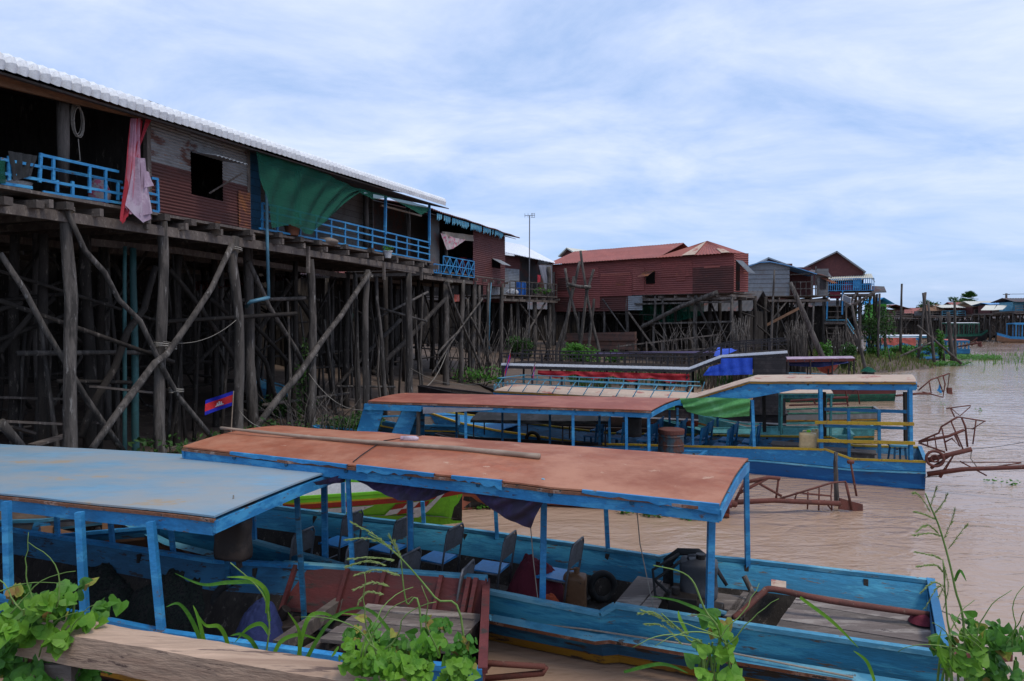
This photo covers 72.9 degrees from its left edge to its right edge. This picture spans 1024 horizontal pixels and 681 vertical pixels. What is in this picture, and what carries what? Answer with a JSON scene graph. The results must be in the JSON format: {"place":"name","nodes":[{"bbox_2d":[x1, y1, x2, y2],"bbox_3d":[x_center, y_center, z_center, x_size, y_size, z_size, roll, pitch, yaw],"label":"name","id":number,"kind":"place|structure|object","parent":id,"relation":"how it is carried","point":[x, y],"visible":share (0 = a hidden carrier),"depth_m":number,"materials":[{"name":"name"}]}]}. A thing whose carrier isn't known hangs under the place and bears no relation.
{"place":"outdoors","nodes":[
{"label":"outdoors","id":0,"kind":"place"},
{"bbox_2d":[167,562,344,656],"bbox_3d":[-0.899,1.500,2.468,0.640,1.436,0.120,0,2,0],"label":"grass plant","id":1,"kind":"object","parent":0,"point":[300,634],"depth_m":2.46,"materials":[{"name":"green plant"}]},
{"bbox_2d":[0,338,1023,680],"bbox_3d":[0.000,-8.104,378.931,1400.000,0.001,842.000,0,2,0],"label":"river water","id":2,"kind":"structure","parent":0,"point":[986,552],"depth_m":12.54,"materials":[{"name":"liquid"}]},
{"bbox_2d":[0,516,101,530],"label":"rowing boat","id":3,"kind":"object","parent":2,"relation":"on","point":[65,524],"visible":0.16,"depth_m":10.28,"materials":[{"name":"blue wood"}]},
{"bbox_2d":[31,522,169,550],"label":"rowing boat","id":4,"kind":"object","parent":2,"relation":"on","point":[135,536],"visible":0.14,"depth_m":9.92,"materials":[{"name":"blue wood"}]},
{"bbox_2d":[0,444,548,680],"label":"passenger boat","id":5,"kind":"object","parent":2,"relation":"on","point":[153,492],"visible":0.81,"depth_m":7.62,"materials":[{"name":"blue paint"}]},
{"bbox_2d":[44,563,133,619],"bbox_3d":[-5.168,3.041,8.665,1.687,0.481,1.202,1,2,24],"label":"fishing net","id":6,"kind":"object","parent":5,"relation":"in","point":[110,580],"visible":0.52,"depth_m":8.41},
{"bbox_2d":[125,568,204,631],"bbox_3d":[-3.943,2.999,8.485,1.756,0.577,1.264,0,2,0],"label":"fishing net","id":7,"kind":"object","parent":5,"relation":"in","point":[177,588],"visible":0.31,"depth_m":8.11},
{"bbox_2d":[213,495,252,568],"bbox_3d":[-2.744,1.875,6.818,0.369,0.715,0.205,1,2,16],"label":"jerrycan","id":8,"kind":"object","parent":5,"relation":"hanging from","point":[233,543],"visible":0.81,"depth_m":6.72,"materials":[{"name":"black plastic"}]},
{"bbox_2d":[234,597,282,642],"bbox_3d":[-2.695,2.961,7.401,0.540,0.421,0.500,0,2,0],"label":"bundle","id":9,"kind":"object","parent":5,"relation":"in","point":[254,612],"visible":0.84,"depth_m":7.29,"materials":[{"name":"blue fabric"}]},
{"bbox_2d":[278,605,331,644],"bbox_3d":[-2.303,3.087,7.531,0.795,0.380,0.322,0,2,0],"label":"engine","id":10,"kind":"object","parent":5,"relation":"in","point":[283,612],"visible":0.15,"depth_m":7.52,"materials":[{"name":"black metal"}]},
{"bbox_2d":[283,480,461,524],"bbox_3d":[-3.223,2.835,12.514,4.879,0.954,1.347,0,2,6],"label":"painted boat","id":11,"kind":"object","parent":2,"relation":"on","point":[444,509],"visible":0.31,"depth_m":12.07,"materials":[{"name":"green paint"}]},
{"bbox_2d":[378,414,459,435],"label":"rowing boat","id":12,"kind":"object","parent":2,"relation":"on","point":[389,423],"visible":0.3,"depth_m":19.32,"materials":[{"name":"yellow paint"}]},
{"bbox_2d":[311,393,707,454],"bbox_3d":[-0.215,2.313,16.524,9.501,1.947,2.578,0,2,12],"label":"passenger boat","id":13,"kind":"object","parent":2,"relation":"on","point":[414,408],"visible":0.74,"depth_m":15.81,"materials":[{"name":"blue paint"}]},
{"bbox_2d":[628,417,641,437],"bbox_3d":[2.760,1.855,15.731,0.369,0.700,0.226,0,2,11],"label":"jerrycan","id":14,"kind":"object","parent":13,"relation":"hanging from","point":[634,427],"visible":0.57,"depth_m":15.62,"materials":[{"name":"black plastic"}]},
{"bbox_2d":[658,427,684,452],"bbox_3d":[3.703,2.317,16.145,0.612,0.522,0.612,0,2,0],"label":"oil drum","id":15,"kind":"object","parent":13,"relation":"on","point":[670,439],"visible":0.98,"depth_m":15.90,"materials":[{"name":"paint"}]},
{"bbox_2d":[434,412,643,447],"bbox_3d":[0.682,2.542,18.290,5.494,1.379,1.022,1,2,16],"label":"boat","id":16,"kind":"object","parent":2,"relation":"on","point":[495,417],"visible":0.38,"depth_m":18.18,"materials":[{"name":"blue wood"}]},
{"bbox_2d":[121,425,1012,680],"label":"passenger boat","id":17,"kind":"object","parent":2,"relation":"on","point":[788,635],"visible":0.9,"depth_m":7.67,"materials":[{"name":"blue wood"}]},
{"bbox_2d":[205,391,233,431],"bbox_3d":[-6.062,1.586,14.386,0.560,1.068,0.141,0,2,-12],"label":"national flag","id":18,"kind":"object","parent":17,"relation":"attached to","point":[220,402],"visible":0.98,"depth_m":14.40,"materials":[{"name":"multicoloured fabric"}]},
{"bbox_2d":[274,526,314,561],"bbox_3d":[-2.879,2.855,8.991,0.493,0.875,0.447,1,2,23],"label":"school chair","id":19,"kind":"object","parent":17,"relation":"on","point":[308,535],"visible":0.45,"depth_m":8.94,"materials":[{"name":"grey metal"}]},
{"bbox_2d":[318,509,363,564],"bbox_3d":[-2.425,2.829,9.823,0.493,0.875,0.447,1,2,29],"label":"school chair","id":20,"kind":"object","parent":17,"relation":"on","point":[337,542],"visible":0.63,"depth_m":9.75,"materials":[{"name":"grey metal"}]},
{"bbox_2d":[344,536,369,565],"bbox_3d":[-2.083,2.868,8.573,0.493,0.875,0.447,1,2,26],"label":"school chair","id":21,"kind":"object","parent":17,"relation":"on","point":[361,547],"visible":0.3,"depth_m":8.51,"materials":[{"name":"grey metal"}]},
{"bbox_2d":[220,426,540,459],"bbox_3d":[-1.806,1.270,8.753,4.515,0.165,0.141,1,2,19],"label":"bamboo pole","id":22,"kind":"object","parent":17,"relation":"on","point":[474,450],"visible":1,"depth_m":8.57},
{"bbox_2d":[368,516,406,567],"bbox_3d":[-1.675,2.837,9.569,0.493,0.875,0.447,1,2,28],"label":"school chair","id":23,"kind":"object","parent":17,"relation":"on","point":[399,529],"visible":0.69,"depth_m":9.45,"materials":[{"name":"grey metal"}]},
{"bbox_2d":[398,546,421,569],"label":"school chair","id":24,"kind":"object","parent":17,"relation":"on","point":[412,559],"visible":0.34,"depth_m":8.12,"materials":[{"name":"grey metal"}]},
{"bbox_2d":[420,522,463,572],"bbox_3d":[-0.943,2.850,9.167,0.493,0.875,0.447,1,2,27],"label":"school chair","id":25,"kind":"object","parent":17,"relation":"on","point":[454,537],"visible":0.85,"depth_m":9.10,"materials":[{"name":"grey metal"}]},
{"bbox_2d":[474,530,516,589],"bbox_3d":[-0.235,2.861,8.820,0.493,0.875,0.447,1,2,22],"label":"school chair","id":26,"kind":"object","parent":17,"relation":"on","point":[494,568],"visible":0.78,"depth_m":8.75,"materials":[{"name":"grey metal"}]},
{"bbox_2d":[507,553,562,602],"bbox_3d":[0.298,2.981,8.749,0.840,0.596,0.660,0,2,0],"label":"cloth heap","id":27,"kind":"object","parent":17,"relation":"on","point":[522,582],"visible":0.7,"depth_m":8.58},
{"bbox_2d":[536,536,583,602],"bbox_3d":[0.597,2.868,8.573,0.493,0.875,0.447,1,2,26],"label":"school chair","id":28,"kind":"object","parent":17,"relation":"on","point":[575,557],"visible":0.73,"depth_m":8.46,"materials":[{"name":"grey metal"}]},
{"bbox_2d":[563,567,586,606],"bbox_3d":[0.764,3.034,8.422,0.277,0.550,0.226,1,2,16],"label":"jerrycan","id":29,"kind":"object","parent":17,"relation":"on","point":[576,588],"visible":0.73,"depth_m":8.32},
{"bbox_2d":[588,570,617,602],"bbox_3d":[1.151,3.128,8.808,0.406,0.400,0.146,-1,2,-16],"label":"tyre","id":30,"kind":"object","parent":17,"relation":"in","point":[594,578],"visible":1,"depth_m":8.78,"materials":[{"name":"rubber"}]},
{"bbox_2d":[651,553,726,616],"bbox_3d":[1.928,2.790,7.840,0.685,0.535,0.921,-1,2,-21],"label":"chair","id":31,"kind":"object","parent":17,"relation":"on","point":[674,592],"visible":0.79,"depth_m":7.75,"materials":[{"name":"black plastic"}]},
{"bbox_2d":[663,548,727,585],"bbox_3d":[2.179,2.703,8.246,0.750,0.443,0.132,0,2,11],"label":"black rag","id":32,"kind":"object","parent":17,"relation":"on","point":[667,578],"visible":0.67,"depth_m":8.25,"materials":[{"name":"fabric"}]},
{"bbox_2d":[679,552,717,600],"bbox_3d":[2.143,2.700,7.960,0.430,0.507,0.328,1,2,18],"label":"jerrycan","id":33,"kind":"object","parent":17,"relation":"on","point":[693,566],"visible":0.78,"depth_m":7.83,"materials":[{"name":"grey plastic"}]},
{"bbox_2d":[417,338,787,432],"bbox_3d":[2.728,1.505,23.334,12.466,3.238,2.740,0,2,13],"label":"passenger boat","id":34,"kind":"object","parent":2,"relation":"on","point":[753,362],"visible":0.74,"depth_m":22.00,"materials":[{"name":"white paint"}]},
{"bbox_2d":[594,351,716,387],"bbox_3d":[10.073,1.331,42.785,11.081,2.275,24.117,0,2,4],"label":"canopy boat","id":35,"kind":"object","parent":2,"relation":"on","point":[650,354],"visible":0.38,"depth_m":31.87,"materials":[{"name":"brown wood"}]},
{"bbox_2d":[462,460,862,517],"bbox_3d":[2.916,2.873,13.793,7.750,1.198,1.804,0,2,6],"label":"boat","id":36,"kind":"object","parent":2,"relation":"on","point":[470,501],"visible":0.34,"depth_m":13.25,"materials":[{"name":"red paint"}]},
{"bbox_2d":[425,374,1023,489],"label":"passenger boat","id":37,"kind":"object","parent":2,"relation":"on","point":[764,456],"visible":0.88,"depth_m":16.37,"materials":[{"name":"blue wood"}]},
{"bbox_2d":[799,430,815,447],"bbox_3d":[6.870,2.307,16.116,0.379,0.464,0.266,1,2,24],"label":"jerrycan","id":38,"kind":"object","parent":37,"relation":"on","point":[807,438],"visible":0.94,"depth_m":16.01,"materials":[{"name":"beige plastic"}]},
{"bbox_2d":[824,446,875,458],"bbox_3d":[7.888,2.732,16.284,1.170,0.325,0.500,1,2,26],"label":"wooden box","id":39,"kind":"object","parent":37,"relation":"on","point":[860,453],"visible":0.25,"depth_m":16.09,"materials":[{"name":"brown wood"}]},
{"bbox_2d":[663,390,854,443],"bbox_3d":[6.935,2.262,19.303,5.597,1.876,1.812,0,2,0],"label":"canopy boat","id":40,"kind":"object","parent":2,"relation":"on","point":[834,432],"visible":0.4,"depth_m":19.40,"materials":[{"name":"teal paint"}]},
{"bbox_2d":[698,415,875,443],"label":"canopy boat","id":41,"kind":"object","parent":2,"relation":"on","point":[864,433],"visible":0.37,"depth_m":20.82,"materials":[{"name":"teal paint"}]},
{"bbox_2d":[749,406,877,429],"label":"canopy boat","id":42,"kind":"object","parent":2,"relation":"on","point":[801,415],"visible":0.28,"depth_m":22.77,"materials":[{"name":"green paint"}]},
{"bbox_2d":[786,356,854,391],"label":"canopy boat","id":43,"kind":"object","parent":2,"relation":"on","point":[816,361],"visible":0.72,"depth_m":30.60,"materials":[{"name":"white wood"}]},
{"bbox_2d":[786,373,952,406],"bbox_3d":[15.117,2.201,29.798,9.539,1.445,4.886,0,2,-11],"label":"canopy boat","id":44,"kind":"object","parent":2,"relation":"on","point":[847,396],"visible":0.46,"depth_m":30.95,"materials":[{"name":"red paint"}]},
{"bbox_2d":[864,337,929,356],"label":"river boat","id":45,"kind":"object","parent":2,"relation":"on","point":[906,341],"visible":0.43,"depth_m":65.96,"materials":[{"name":"brown wood"}]},
{"bbox_2d":[923,353,1002,359],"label":"water hyacinth","id":46,"kind":"object","parent":2,"relation":"on","point":[969,356],"visible":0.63,"depth_m":63.72,"materials":[{"name":"green plant"}]},
{"bbox_2d":[942,322,987,340],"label":"river boat","id":47,"kind":"object","parent":2,"relation":"on","point":[981,336],"visible":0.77,"depth_m":116.14,"materials":[{"name":"green paint"}]},
{"bbox_2d":[996,323,1023,342],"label":"river boat","id":48,"kind":"object","parent":2,"relation":"on","point":[1003,338],"visible":1,"depth_m":106.75,"materials":[{"name":"blue wood"}]},
{"bbox_2d":[0,324,1023,593],"bbox_3d":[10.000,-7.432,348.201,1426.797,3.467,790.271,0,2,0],"label":"ground","id":49,"kind":"structure","parent":0,"point":[146,418],"depth_m":23.35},
{"bbox_2d":[0,605,111,680],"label":"vine plant","id":50,"kind":"object","parent":49,"relation":"on","point":[13,667],"visible":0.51,"depth_m":2.29,"materials":[{"name":"green plant"}]},
{"bbox_2d":[0,532,128,663],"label":"vine plant","id":51,"kind":"object","parent":49,"relation":"on","point":[24,608],"visible":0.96,"depth_m":2.27,"materials":[{"name":"green plant"}]},
{"bbox_2d":[127,429,220,453],"bbox_3d":[-6.261,2.361,13.116,3.312,1.241,1.643,0,2,0],"label":"bush","id":52,"kind":"object","parent":49,"relation":"on","point":[144,442],"visible":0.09,"depth_m":13.08,"materials":[{"name":"green plant"}]},
{"bbox_2d":[110,260,266,376],"bbox_3d":[-13.787,-1.803,26.938,5.819,6.526,7.801,1,2,19],"label":"stilt hut","id":53,"kind":"object","parent":49,"relation":"on","point":[142,282],"visible":0.02,"depth_m":24.41,"materials":[{"name":"brown wood"}]},
{"bbox_2d":[15,617,406,680],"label":"wooden plank","id":54,"kind":"object","parent":49,"relation":"on","point":[144,655],"visible":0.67,"depth_m":2.20,"materials":[{"name":"brown wood"}]},
{"bbox_2d":[0,52,448,452],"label":"stilt house","id":55,"kind":"structure","parent":49,"relation":"on","point":[209,202],"depth_m":14.27,"materials":[{"name":"brown wood"}]},
{"bbox_2d":[8,151,36,180],"bbox_3d":[-7.394,-2.613,10.499,0.074,0.467,0.447,1,2,17],"label":"draped cloth","id":56,"kind":"object","parent":55,"relation":"hanging from","point":[20,170],"visible":1,"depth_m":10.44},
{"bbox_2d":[70,104,84,160],"bbox_3d":[-7.249,-3.453,11.547,0.088,1.038,0.266,1,2,19],"label":"rope coil","id":57,"kind":"object","parent":55,"relation":"hanging from","point":[74,107],"visible":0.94,"depth_m":11.53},
{"bbox_2d":[88,179,110,203],"bbox_3d":[-7.276,-2.575,12.229,0.343,0.576,0.359,0,2,0],"label":"sack","id":58,"kind":"object","parent":55,"relation":"on","point":[97,183],"visible":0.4,"depth_m":12.10,"materials":[{"name":"fabric"}]},
{"bbox_2d":[120,118,153,223],"bbox_3d":[-6.634,-3.039,12.294,0.239,2.046,0.918,0,2,13],"label":"hanging cloth","id":59,"kind":"object","parent":55,"relation":"hanging from","point":[136,197],"visible":1,"depth_m":12.21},
{"bbox_2d":[256,151,428,234],"bbox_3d":[-4.163,-3.488,19.150,0.143,1.707,8.588,1,2,19],"label":"shade net","id":60,"kind":"object","parent":55,"relation":"hanging from","point":[306,199],"visible":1,"depth_m":16.64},
{"bbox_2d":[292,334,308,426],"bbox_3d":[-5.541,1.222,18.566,0.628,2.774,0.551,0,2,0],"label":"bush","id":61,"kind":"object","parent":49,"relation":"on","point":[305,385],"visible":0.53,"depth_m":18.52,"materials":[{"name":"green plant"}]},
{"bbox_2d":[255,390,362,430],"bbox_3d":[-4.565,2.113,16.570,3.248,1.940,1.998,0,2,0],"label":"brushwood","id":62,"kind":"object","parent":49,"relation":"on","point":[305,418],"visible":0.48,"depth_m":16.44,"materials":[{"name":"brown wood"}]},
{"bbox_2d":[274,273,400,365],"bbox_3d":[-10.350,-1.659,34.434,6.821,6.091,9.800,1,2,19],"label":"stilt hut","id":63,"kind":"object","parent":49,"relation":"on","point":[303,287],"visible":0.03,"depth_m":30.87,"materials":[{"name":"brown wood"}]},
{"bbox_2d":[314,411,385,430],"bbox_3d":[-4.060,2.305,17.516,1.747,1.210,2.244,0,2,0],"label":"bush","id":64,"kind":"object","parent":49,"relation":"on","point":[352,421],"visible":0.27,"depth_m":17.15,"materials":[{"name":"green plant"}]},
{"bbox_2d":[305,572,480,680],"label":"vine plant","id":65,"kind":"object","parent":49,"relation":"on","point":[385,658],"visible":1,"depth_m":2.02,"materials":[{"name":"green plant"}]},
{"bbox_2d":[321,520,464,676],"bbox_3d":[-0.416,1.385,2.378,0.521,1.539,0.082,0,2,5],"label":"grass plant","id":66,"kind":"object","parent":49,"relation":"on","point":[375,614],"depth_m":2.38,"materials":[{"name":"green plant"}]},
{"bbox_2d":[315,199,519,385],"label":"stilt house","id":67,"kind":"structure","parent":49,"relation":"on","point":[482,246],"depth_m":31.75,"materials":[{"name":"brown wood"}]},
{"bbox_2d":[412,285,525,343],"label":"stilt hut","id":68,"kind":"object","parent":49,"relation":"on","point":[468,291],"depth_m":49.97,"materials":[{"name":"brown wood"}]},
{"bbox_2d":[424,322,514,383],"bbox_3d":[-1.975,0.488,33.024,4.282,3.228,1.995,0,2,0],"label":"brushwood","id":69,"kind":"object","parent":49,"relation":"on","point":[482,361],"visible":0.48,"depth_m":32.89,"materials":[{"name":"brown wood"}]},
{"bbox_2d":[452,365,501,385],"bbox_3d":[-1.552,1.654,30.985,2.433,1.141,1.021,0,2,7],"label":"bush","id":70,"kind":"object","parent":49,"relation":"on","point":[477,375],"visible":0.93,"depth_m":30.92,"materials":[{"name":"green plant"}]},
{"bbox_2d":[426,242,559,354],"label":"stilt house","id":71,"kind":"structure","parent":49,"relation":"on","point":[517,258],"depth_m":46.09,"materials":[{"name":"brown wood"}]},
{"bbox_2d":[504,315,554,360],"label":"brushwood","id":72,"kind":"object","parent":49,"relation":"on","point":[547,346],"visible":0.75,"depth_m":42.88,"materials":[{"name":"brown wood"}]},
{"bbox_2d":[527,302,577,340],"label":"stilt hut","id":73,"kind":"object","parent":49,"relation":"on","point":[560,320],"visible":0.06,"depth_m":56.99,"materials":[{"name":"brown wood"}]},
{"bbox_2d":[555,261,580,360],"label":"lashed poles","id":74,"kind":"object","parent":49,"relation":"on","point":[561,339],"visible":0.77,"depth_m":41.40,"materials":[{"name":"brown wood"}]},
{"bbox_2d":[567,342,600,361],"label":"bush","id":75,"kind":"object","parent":49,"relation":"on","point":[577,346],"visible":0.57,"depth_m":40.19,"materials":[{"name":"green plant"}]},
{"bbox_2d":[579,250,600,361],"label":"lashed poles","id":76,"kind":"object","parent":49,"relation":"on","point":[591,313],"visible":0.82,"depth_m":41.10,"materials":[{"name":"brown wood"}]},
{"bbox_2d":[565,332,637,349],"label":"brick wall","id":77,"kind":"structure","parent":49,"relation":"on","point":[609,340],"depth_m":44.52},
{"bbox_2d":[547,243,719,359],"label":"stilt house","id":78,"kind":"structure","parent":49,"relation":"on","point":[621,276],"depth_m":45.52,"materials":[{"name":"red metal"}]},
{"bbox_2d":[639,303,703,321],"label":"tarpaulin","id":79,"kind":"object","parent":78,"relation":"hanging from","point":[685,313],"visible":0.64,"depth_m":44.80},
{"bbox_2d":[580,295,687,349],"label":"stilt hut","id":80,"kind":"object","parent":49,"relation":"on","point":[610,322],"visible":0.02,"depth_m":49.24,"materials":[{"name":"brown wood"}]},
{"bbox_2d":[566,360,752,387],"bbox_3d":[8.962,1.820,37.577,12.050,1.401,5.380,0,2,0],"label":"boat","id":81,"kind":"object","parent":49,"relation":"on","point":[729,380],"depth_m":37.87,"materials":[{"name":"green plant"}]},
{"bbox_2d":[616,334,720,363],"bbox_3d":[8.344,0.496,36.781,5.606,1.723,0.381,0,2,2],"label":"pole railing","id":82,"kind":"object","parent":49,"relation":"on","point":[646,343],"visible":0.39,"depth_m":36.79,"materials":[{"name":"brown wood"}]},
{"bbox_2d":[652,322,733,389],"bbox_3d":[9.781,1.039,37.093,4.503,4.201,1.876,0,2,0],"label":"brushwood","id":83,"kind":"object","parent":49,"relation":"on","point":[703,375],"visible":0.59,"depth_m":36.97,"materials":[{"name":"brown wood"}]},
{"bbox_2d":[634,584,778,680],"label":"vine plant","id":84,"kind":"object","parent":49,"relation":"on","point":[721,655],"visible":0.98,"depth_m":2.31,"materials":[{"name":"green plant"}]},
{"bbox_2d":[634,241,787,363],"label":"stilt house","id":85,"kind":"structure","parent":49,"relation":"on","point":[726,281],"depth_m":41.56,"materials":[{"name":"wood"}]},
{"bbox_2d":[691,291,771,350],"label":"stilt hut","id":86,"kind":"object","parent":49,"relation":"on","point":[747,306],"visible":0.3,"depth_m":44.93,"materials":[{"name":"brown wood"}]},
{"bbox_2d":[730,316,749,381],"bbox_3d":[12.520,0.732,38.087,1.073,4.262,2.219,1,2,17],"label":"brushwood","id":87,"kind":"object","parent":49,"relation":"on","point":[743,335],"visible":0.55,"depth_m":37.63,"materials":[{"name":"brown wood"}]},
{"bbox_2d":[624,565,875,680],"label":"grass plant","id":88,"kind":"object","parent":49,"relation":"on","point":[718,622],"depth_m":2.33,"materials":[{"name":"green plant"}]},
{"bbox_2d":[767,303,812,348],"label":"stilt hut","id":89,"kind":"object","parent":49,"relation":"on","point":[781,313],"visible":0.02,"depth_m":51.43,"materials":[{"name":"brown wood"}]},
{"bbox_2d":[748,260,836,357],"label":"stilt house","id":90,"kind":"structure","parent":49,"relation":"on","point":[800,278],"depth_m":46.25,"materials":[{"name":"wood"}]},
{"bbox_2d":[783,320,807,372],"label":"brushwood","id":91,"kind":"object","parent":49,"relation":"on","point":[796,346],"visible":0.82,"depth_m":43.53,"materials":[{"name":"brown wood"}]},
{"bbox_2d":[788,282,830,374],"bbox_3d":[14.220,-0.549,33.003,2.186,4.477,0.283,0,2,0],"label":"leaning pole","id":92,"kind":"object","parent":49,"relation":"on","point":[817,345],"visible":0.77,"depth_m":32.90,"materials":[{"name":"brown wood"}]},
{"bbox_2d":[808,300,857,344],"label":"stilts","id":93,"kind":"object","parent":49,"relation":"on","point":[818,317],"visible":0.18,"depth_m":58.74,"materials":[{"name":"brown wood"}]},
{"bbox_2d":[825,325,855,355],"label":"brushwood","id":94,"kind":"object","parent":49,"relation":"on","point":[836,344],"visible":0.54,"depth_m":49.99,"materials":[{"name":"brown wood"}]},
{"bbox_2d":[805,251,885,357],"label":"stilt house","id":95,"kind":"structure","parent":49,"relation":"on","point":[841,268],"depth_m":53.93,"materials":[{"name":"brown wood"}]},
{"bbox_2d":[774,345,934,374],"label":"grass","id":96,"kind":"structure","parent":49,"relation":"on","point":[895,358],"depth_m":51.17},
{"bbox_2d":[854,296,896,355],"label":"bush","id":97,"kind":"object","parent":49,"relation":"on","point":[868,321],"visible":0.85,"depth_m":53.50,"materials":[{"name":"green plant"}]},
{"bbox_2d":[882,304,912,334],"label":"stilt house","id":98,"kind":"structure","parent":49,"relation":"on","point":[896,307],"depth_m":128.69,"materials":[{"name":"brown wood"}]},
{"bbox_2d":[894,308,928,334],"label":"stilt house","id":99,"kind":"structure","parent":49,"relation":"on","point":[910,311],"depth_m":132.95,"materials":[{"name":"wood"}]},
{"bbox_2d":[880,342,948,358],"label":"bush","id":100,"kind":"object","parent":49,"relation":"on","point":[905,348],"visible":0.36,"depth_m":58.43,"materials":[{"name":"green plant"}]},
{"bbox_2d":[913,304,949,338],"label":"stilt house","id":101,"kind":"structure","parent":49,"relation":"on","point":[934,310],"depth_m":126.89,"materials":[{"name":"brown wood"}]},
{"bbox_2d":[911,485,985,680],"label":"grass plant","id":102,"kind":"object","parent":49,"relation":"on","point":[954,579],"depth_m":2.53,"materials":[{"name":"green plant"}]},
{"bbox_2d":[930,305,966,338],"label":"stilt house","id":103,"kind":"structure","parent":49,"relation":"on","point":[948,308],"depth_m":125.73,"materials":[{"name":"brown wood"}]},
{"bbox_2d":[898,590,1011,680],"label":"vine plant","id":104,"kind":"object","parent":49,"relation":"on","point":[960,663],"visible":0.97,"depth_m":2.52,"materials":[{"name":"green plant"}]},
{"bbox_2d":[958,301,1000,339],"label":"stilt house","id":105,"kind":"structure","parent":49,"relation":"on","point":[969,309],"depth_m":123.60,"materials":[{"name":"brown wood"}]},
{"bbox_2d":[951,586,1023,680],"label":"vine plant","id":106,"kind":"object","parent":49,"relation":"on","point":[999,643],"visible":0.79,"depth_m":2.66,"materials":[{"name":"green plant"}]},
{"bbox_2d":[971,303,1023,340],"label":"stilt house","id":107,"kind":"structure","parent":49,"relation":"on","point":[989,313],"depth_m":117.40,"materials":[{"name":"brown wood"}]},
{"bbox_2d":[990,298,1023,336],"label":"stilt house","id":108,"kind":"structure","parent":49,"relation":"on","point":[1014,306],"depth_m":111.66,"materials":[{"name":"brown wood"}]},
{"bbox_2d":[0,0,1023,320],"label":"sky","id":109,"kind":"structure","parent":0,"point":[887,136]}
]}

